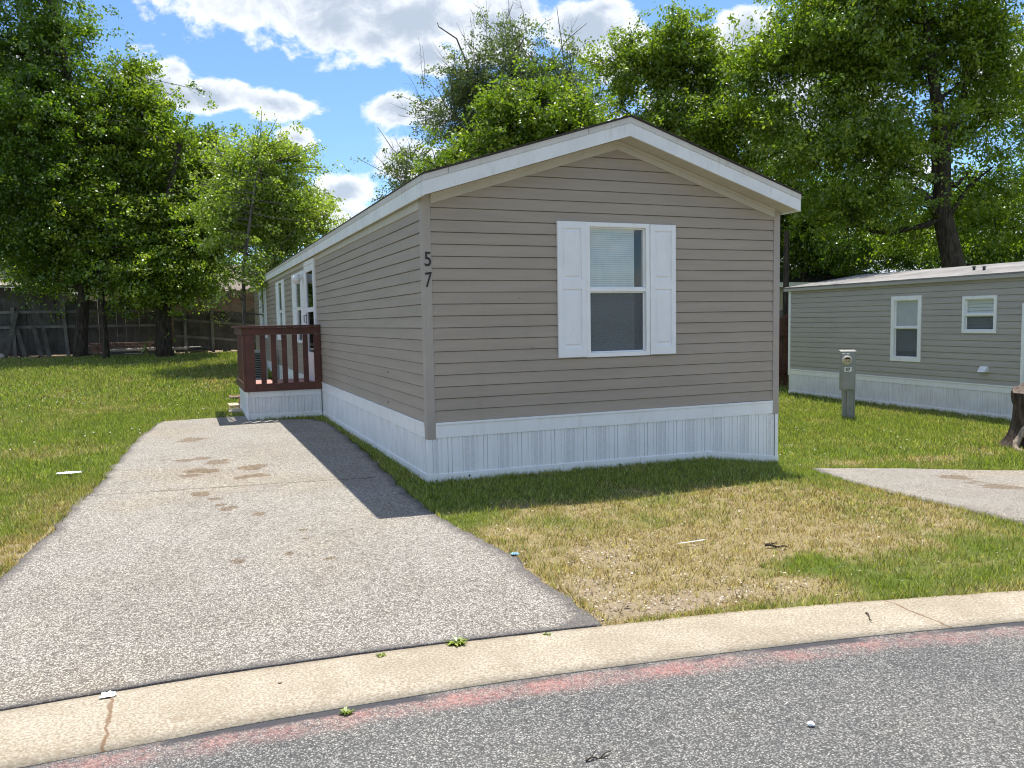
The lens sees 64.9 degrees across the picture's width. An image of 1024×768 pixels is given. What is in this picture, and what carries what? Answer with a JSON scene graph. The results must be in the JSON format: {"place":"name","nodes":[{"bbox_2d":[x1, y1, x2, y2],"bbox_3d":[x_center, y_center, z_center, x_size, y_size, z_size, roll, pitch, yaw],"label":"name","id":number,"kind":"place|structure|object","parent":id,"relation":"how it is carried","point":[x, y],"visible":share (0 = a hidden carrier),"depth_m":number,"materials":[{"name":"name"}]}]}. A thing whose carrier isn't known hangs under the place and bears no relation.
{"place":"outdoors","nodes":[
{"label":"outdoors","id":0,"kind":"place"},
{"bbox_2d":[0,416,601,710],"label":"driveway","id":1,"kind":"structure","parent":0,"point":[164,552],"depth_m":5.01,"materials":[{"name":"concrete"}]},
{"bbox_2d":[0,348,1023,625],"bbox_3d":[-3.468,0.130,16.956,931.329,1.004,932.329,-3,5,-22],"label":"ground","id":2,"kind":"structure","parent":0,"point":[594,588],"depth_m":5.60,"materials":[{"name":"green plant"}]},
{"bbox_2d":[4,311,18,357],"bbox_3d":[-16.228,-1.612,26.080,0.107,1.500,0.579,1,5,27],"label":"leaning board","id":3,"kind":"object","parent":2,"relation":"on","point":[10,335],"visible":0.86,"depth_m":26.07,"materials":[{"name":"grey wood"}]},
{"bbox_2d":[15,326,27,356],"bbox_3d":[-15.983,-1.374,26.197,0.497,1.000,0.119,1,5,28],"label":"leaning board","id":4,"kind":"object","parent":2,"relation":"on","point":[21,342],"visible":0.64,"depth_m":26.18,"materials":[{"name":"grey wood"}]},
{"bbox_2d":[0,269,70,348],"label":"garden shed","id":5,"kind":"structure","parent":2,"relation":"on","point":[3,291],"depth_m":28.04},
{"bbox_2d":[31,326,43,356],"bbox_3d":[-15.549,-1.396,26.373,0.473,1.000,0.123,2,5,31],"label":"leaning board","id":6,"kind":"object","parent":2,"relation":"on","point":[37,341],"visible":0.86,"depth_m":26.36,"materials":[{"name":"grey wood"}]},
{"bbox_2d":[41,327,51,356],"bbox_3d":[-15.318,-1.383,26.469,0.442,0.950,0.127,2,6,37],"label":"leaning board","id":7,"kind":"object","parent":2,"relation":"on","point":[46,342],"visible":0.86,"depth_m":26.45,"materials":[{"name":"wood"}]},
{"bbox_2d":[0,156,100,287],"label":"shade tree","id":8,"kind":"object","parent":2,"relation":"on","point":[9,235],"depth_m":30.51,"materials":[{"name":"green plant"}]},
{"bbox_2d":[56,471,81,473],"bbox_3d":[-4.687,0.938,8.533,0.274,0.017,0.112,-3,5,-22],"label":"paper scrap","id":9,"kind":"object","parent":2,"relation":"on","point":[68,472],"visible":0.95,"depth_m":8.52,"materials":[{"name":"white paper"}]},
{"bbox_2d":[5,268,139,340],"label":"house","id":10,"kind":"structure","parent":2,"relation":"on","point":[89,299],"depth_m":43.54,"materials":[{"name":"grey"}]},
{"bbox_2d":[0,292,155,356],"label":"board fence","id":11,"kind":"object","parent":2,"relation":"on","point":[122,327],"visible":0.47,"depth_m":26.86,"materials":[{"name":"wood"}]},
{"bbox_2d":[0,0,224,356],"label":"shade tree","id":12,"kind":"object","parent":2,"relation":"on","point":[31,71],"visible":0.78,"depth_m":24.78,"materials":[{"name":"green plant"}]},
{"bbox_2d":[9,42,221,358],"bbox_3d":[-12.563,-5.855,25.881,6.003,10.273,6.599,-3,5,-22],"label":"shade tree","id":13,"kind":"object","parent":2,"relation":"on","point":[139,92],"visible":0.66,"depth_m":25.17,"materials":[{"name":"green plant"}]},
{"bbox_2d":[88,342,154,352],"bbox_3d":[-13.020,-1.185,27.050,2.167,0.426,0.239,-3,5,-22],"label":"brick pile","id":14,"kind":"object","parent":2,"relation":"on","point":[95,346],"visible":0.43,"depth_m":26.91,"materials":[{"name":"red brick"}]},
{"bbox_2d":[100,353,154,355],"bbox_3d":[-12.369,-0.946,26.074,1.794,0.070,0.057,-2,5,-14],"label":"timber pole","id":15,"kind":"object","parent":2,"relation":"on","point":[132,354],"visible":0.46,"depth_m":26.08,"materials":[{"name":"brown wood"}]},
{"bbox_2d":[88,350,174,355],"bbox_3d":[-12.812,-1.020,26.690,2.997,0.103,0.086,-3,5,-22],"label":"timber pole","id":16,"kind":"object","parent":2,"relation":"on","point":[90,354],"visible":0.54,"depth_m":26.62,"materials":[{"name":"brown wood"}]},
{"bbox_2d":[110,346,200,351],"bbox_3d":[-11.944,-1.173,27.034,2.780,0.112,0.095,-3,5,-22],"label":"timber pole","id":17,"kind":"object","parent":16,"relation":"on","point":[139,349],"visible":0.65,"depth_m":26.79,"materials":[{"name":"brown wood"}]},
{"bbox_2d":[47,100,253,357],"bbox_3d":[-10.719,-4.917,26.353,7.228,8.255,6.432,-5,6,-44],"label":"shade tree","id":18,"kind":"object","parent":2,"relation":"on","point":[180,276],"visible":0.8,"depth_m":25.09,"materials":[{"name":"green plant"}]},
{"bbox_2d":[40,129,270,335],"bbox_3d":[-13.974,-6.205,33.194,9.949,9.761,8.269,-3,5,-22],"label":"shade tree","id":19,"kind":"object","parent":2,"relation":"on","point":[93,299],"visible":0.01,"depth_m":33.01,"materials":[{"name":"green plant"}]},
{"bbox_2d":[188,347,209,349],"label":"timber block","id":20,"kind":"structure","parent":2,"relation":"on","point":[198,348],"depth_m":26.78,"materials":[{"name":"wood"}]},
{"bbox_2d":[190,350,207,352],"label":"timber block","id":21,"kind":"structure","parent":2,"relation":"on","point":[193,351],"depth_m":27.48,"materials":[{"name":"brown wood"}]},
{"bbox_2d":[171,289,255,346],"bbox_3d":[-7.210,-2.371,34.230,14.002,3.386,0.173,-3,5,-23],"label":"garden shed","id":22,"kind":"object","parent":2,"relation":"on","point":[236,306],"visible":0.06,"depth_m":32.42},
{"bbox_2d":[177,265,255,311],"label":"house","id":23,"kind":"structure","parent":2,"relation":"on","point":[237,286],"depth_m":46.31,"materials":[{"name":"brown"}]},
{"bbox_2d":[228,402,239,407],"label":"stepping slab","id":24,"kind":"structure","parent":2,"relation":"on","point":[234,405],"depth_m":15.30,"materials":[{"name":"concrete"}]},
{"bbox_2d":[229,395,238,398],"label":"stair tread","id":25,"kind":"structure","parent":2,"relation":"on","point":[235,396],"depth_m":16.64,"materials":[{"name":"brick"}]},
{"bbox_2d":[228,408,242,412],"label":"stepping slab","id":26,"kind":"structure","parent":2,"relation":"on","point":[233,410],"depth_m":14.40,"materials":[{"name":"concrete"}]},
{"bbox_2d":[164,106,355,335],"bbox_3d":[-6.945,-4.082,23.456,4.835,7.426,6.179,1,5,29],"label":"pale tree","id":27,"kind":"object","parent":2,"relation":"on","point":[266,201],"visible":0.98,"depth_m":22.48,"materials":[{"name":"green plant"}]},
{"bbox_2d":[255,350,269,379],"bbox_3d":[-6.280,-0.424,19.555,0.700,0.780,0.700,-3,5,-22],"label":"air conditioner","id":28,"kind":"object","parent":2,"relation":"on","point":[257,365],"visible":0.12,"depth_m":19.34,"materials":[{"name":"grey metal"}]},
{"bbox_2d":[231,325,321,419],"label":"porch deck","id":29,"kind":"structure","parent":2,"relation":"on","point":[274,397],"depth_m":13.37,"materials":[{"name":"brown wood"}]},
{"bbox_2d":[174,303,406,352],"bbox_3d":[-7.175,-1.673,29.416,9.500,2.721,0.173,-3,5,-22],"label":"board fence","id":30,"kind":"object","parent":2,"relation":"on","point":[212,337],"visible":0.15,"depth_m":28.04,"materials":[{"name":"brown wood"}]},
{"bbox_2d":[350,0,611,202],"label":"sparse tree","id":31,"kind":"object","parent":2,"relation":"on","point":[460,87],"visible":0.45,"depth_m":32.11,"materials":[{"name":"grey plant"}]},
{"bbox_2d":[2,378,977,454],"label":"clover flowers","id":32,"kind":"object","parent":2,"relation":"on","point":[228,408],"visible":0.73,"depth_m":12.25,"materials":[{"name":"white plant"}]},
{"bbox_2d":[0,591,1023,767],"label":"kerb","id":33,"kind":"structure","parent":2,"relation":"on","point":[58,731],"depth_m":3.60,"materials":[{"name":"concrete"}]},
{"bbox_2d":[99,690,115,697],"bbox_3d":[-1.703,1.308,3.393,0.068,0.008,0.058,-3,5,-22],"label":"plastic scrap","id":34,"kind":"object","parent":33,"relation":"on","point":[110,693],"visible":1,"depth_m":3.39,"materials":[{"name":"white plastic"}]},
{"bbox_2d":[445,636,468,645],"bbox_3d":[-0.261,1.242,3.879,0.113,0.028,0.109,-3,5,-22],"label":"weed","id":35,"kind":"object","parent":33,"relation":"on","point":[459,641],"visible":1,"depth_m":3.88,"materials":[{"name":"green plant"}]},
{"bbox_2d":[391,52,632,179],"bbox_3d":[0.152,-5.019,25.036,7.321,10.007,5.783,-3,5,-22],"label":"shade tree","id":36,"kind":"object","parent":2,"relation":"on","point":[533,111],"visible":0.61,"depth_m":24.04,"materials":[{"name":"green plant"}]},
{"bbox_2d":[251,114,802,482],"bbox_3d":[-2.595,-1.429,17.325,4.517,3.842,19.853,-3,5,-22],"label":"mobile home","id":37,"kind":"object","parent":2,"relation":"on","point":[608,292],"visible":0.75,"depth_m":8.49,"materials":[{"name":"beige"}]},
{"bbox_2d":[261,291,271,325],"bbox_3d":[-6.761,-2.009,22.927,0.650,1.370,0.800,-3,5,-22],"label":"window frame","id":38,"kind":"structure","parent":37,"relation":"in","point":[262,305],"depth_m":22.99,"materials":[{"name":"white plastic"}]},
{"bbox_2d":[278,281,289,339],"bbox_3d":[-5.086,-1.717,18.837,0.650,1.370,0.700,-3,5,-22],"label":"window frame","id":39,"kind":"structure","parent":37,"relation":"in","point":[279,283],"depth_m":18.84,"materials":[{"name":"white plastic"}]},
{"bbox_2d":[304,263,314,377],"bbox_3d":[-3.604,-1.113,14.353,0.092,2.006,0.982,-3,5,-22],"label":"storm door","id":40,"kind":"structure","parent":37,"relation":"in","point":[309,315],"depth_m":14.46,"materials":[{"name":"white plastic"}]},
{"bbox_2d":[295,272,334,342],"bbox_3d":[-3.896,-1.510,15.933,0.650,1.370,0.750,-3,5,-22],"label":"window frame","id":41,"kind":"structure","parent":37,"relation":"in","point":[297,286],"depth_m":16.11,"materials":[{"name":"white plastic"}]},
{"bbox_2d":[586,222,649,357],"bbox_3d":[0.997,-1.006,8.735,0.760,1.390,0.650,-3,5,-22],"label":"window frame","id":42,"kind":"structure","parent":37,"relation":"in","point":[617,254],"depth_m":8.52,"materials":[{"name":"white plastic"}]},
{"bbox_2d":[568,0,815,178],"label":"shade tree","id":43,"kind":"object","parent":2,"relation":"on","point":[664,59],"visible":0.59,"depth_m":27.02,"materials":[{"name":"green plant"}]},
{"bbox_2d":[765,542,786,547],"bbox_3d":[1.780,1.087,5.432,0.146,0.032,0.046,1,5,23],"label":"fallen twig","id":44,"kind":"object","parent":2,"relation":"on","point":[770,544],"visible":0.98,"depth_m":5.43,"materials":[{"name":"brown wood"}]},
{"bbox_2d":[779,314,787,385],"bbox_3d":[7.763,-0.860,21.338,3.027,2.081,0.187,-1,4,0],"label":"board fence","id":45,"kind":"object","parent":2,"relation":"on","point":[784,334],"visible":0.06,"depth_m":21.40,"materials":[{"name":"brown wood"}]},
{"bbox_2d":[782,230,788,380],"bbox_3d":[7.929,-2.170,23.354,0.189,4.501,0.186,0,5,19],"label":"utility pole","id":46,"kind":"object","parent":2,"relation":"on","point":[786,273],"visible":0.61,"depth_m":23.23,"materials":[{"name":"brown wood"}]},
{"bbox_2d":[779,266,875,318],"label":"house","id":47,"kind":"structure","parent":2,"relation":"on","point":[793,282],"depth_m":29.10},
{"bbox_2d":[779,310,782,318],"bbox_3d":[9.946,-2.113,28.993,1.000,1.100,0.029,-3,5,-22],"label":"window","id":48,"kind":"structure","parent":47,"relation":"in","point":[780,311],"depth_m":28.82,"materials":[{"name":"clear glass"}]},
{"bbox_2d":[671,0,1023,270],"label":"shade tree","id":49,"kind":"object","parent":2,"relation":"on","point":[847,48],"visible":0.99,"depth_m":23.09,"materials":[{"name":"green plant"}]},
{"bbox_2d":[839,350,856,417],"bbox_3d":[5.946,0.031,14.259,0.265,1.265,0.283,0,5,13],"label":"meter pedestal","id":50,"kind":"object","parent":2,"relation":"on","point":[847,369],"visible":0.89,"depth_m":14.22,"materials":[{"name":"metal"}]},
{"bbox_2d":[738,145,995,281],"bbox_3d":[12.473,-5.024,30.842,11.671,8.824,7.446,-3,5,-22],"label":"shade tree","id":51,"kind":"object","parent":2,"relation":"on","point":[798,253],"visible":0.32,"depth_m":28.97,"materials":[{"name":"green plant"}]},
{"bbox_2d":[783,261,1023,421],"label":"mobile home","id":52,"kind":"object","parent":2,"relation":"on","point":[951,339],"visible":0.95,"depth_m":15.82,"materials":[{"name":"grey"}]},
{"bbox_2d":[890,295,921,361],"bbox_3d":[8.127,-1.112,16.108,0.650,1.300,0.770,-3,5,-18],"label":"window frame","id":53,"kind":"structure","parent":52,"relation":"in","point":[906,311],"depth_m":16.11,"materials":[{"name":"white plastic"}]},
{"bbox_2d":[961,295,1016,332],"bbox_3d":[8.652,-1.257,14.497,0.650,0.665,0.710,-3,5,-18],"label":"window frame","id":54,"kind":"structure","parent":52,"relation":"in","point":[979,313],"depth_m":14.46,"materials":[{"name":"white plastic"}]},
{"bbox_2d":[864,42,1023,272],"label":"shade tree","id":55,"kind":"object","parent":2,"relation":"on","point":[1015,256],"visible":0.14,"depth_m":31.28,"materials":[{"name":"green plant"}]},
{"bbox_2d":[995,382,1023,450],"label":"tree stump","id":56,"kind":"object","parent":2,"relation":"on","point":[1013,437],"visible":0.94,"depth_m":10.77,"materials":[{"name":"brown wood"}]},
{"bbox_2d":[0,0,1023,272],"label":"sky","id":57,"kind":"structure","parent":0,"point":[335,68],"materials":[{"name":"blue"}]},
{"bbox_2d":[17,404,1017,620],"bbox_3d":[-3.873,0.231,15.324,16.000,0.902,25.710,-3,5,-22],"label":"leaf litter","id":58,"kind":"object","parent":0,"point":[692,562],"visible":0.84,"depth_m":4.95,"materials":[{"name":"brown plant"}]},
{"bbox_2d":[22,622,1023,767],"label":"street","id":59,"kind":"structure","parent":0,"point":[949,698],"depth_m":3.12,"materials":[{"name":"grey asphalt"}]},
{"bbox_2d":[339,706,353,714],"bbox_3d":[-0.662,1.310,3.224,0.065,0.017,0.054,1,5,19],"label":"weed","id":60,"kind":"object","parent":59,"relation":"on","point":[345,710],"visible":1,"depth_m":3.23,"materials":[{"name":"green plant"}]},
{"bbox_2d":[585,750,610,761],"bbox_3d":[0.307,1.321,2.869,0.109,0.025,0.037,-2,5,-16],"label":"fallen twig","id":61,"kind":"object","parent":59,"relation":"on","point":[593,757],"visible":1,"depth_m":2.86,"materials":[{"name":"brown wood"}]},
{"bbox_2d":[807,721,814,725],"bbox_3d":[1.137,1.292,3.061,0.028,0.017,0.030,-3,5,-22],"label":"pebble","id":62,"kind":"object","parent":59,"relation":"on","point":[810,723],"visible":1,"depth_m":3.05,"materials":[{"name":"white stone"}]},
{"bbox_2d":[811,468,1023,523],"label":"neighbour driveway","id":63,"kind":"structure","parent":0,"point":[999,493],"depth_m":8.01,"materials":[{"name":"concrete"}]}
]}

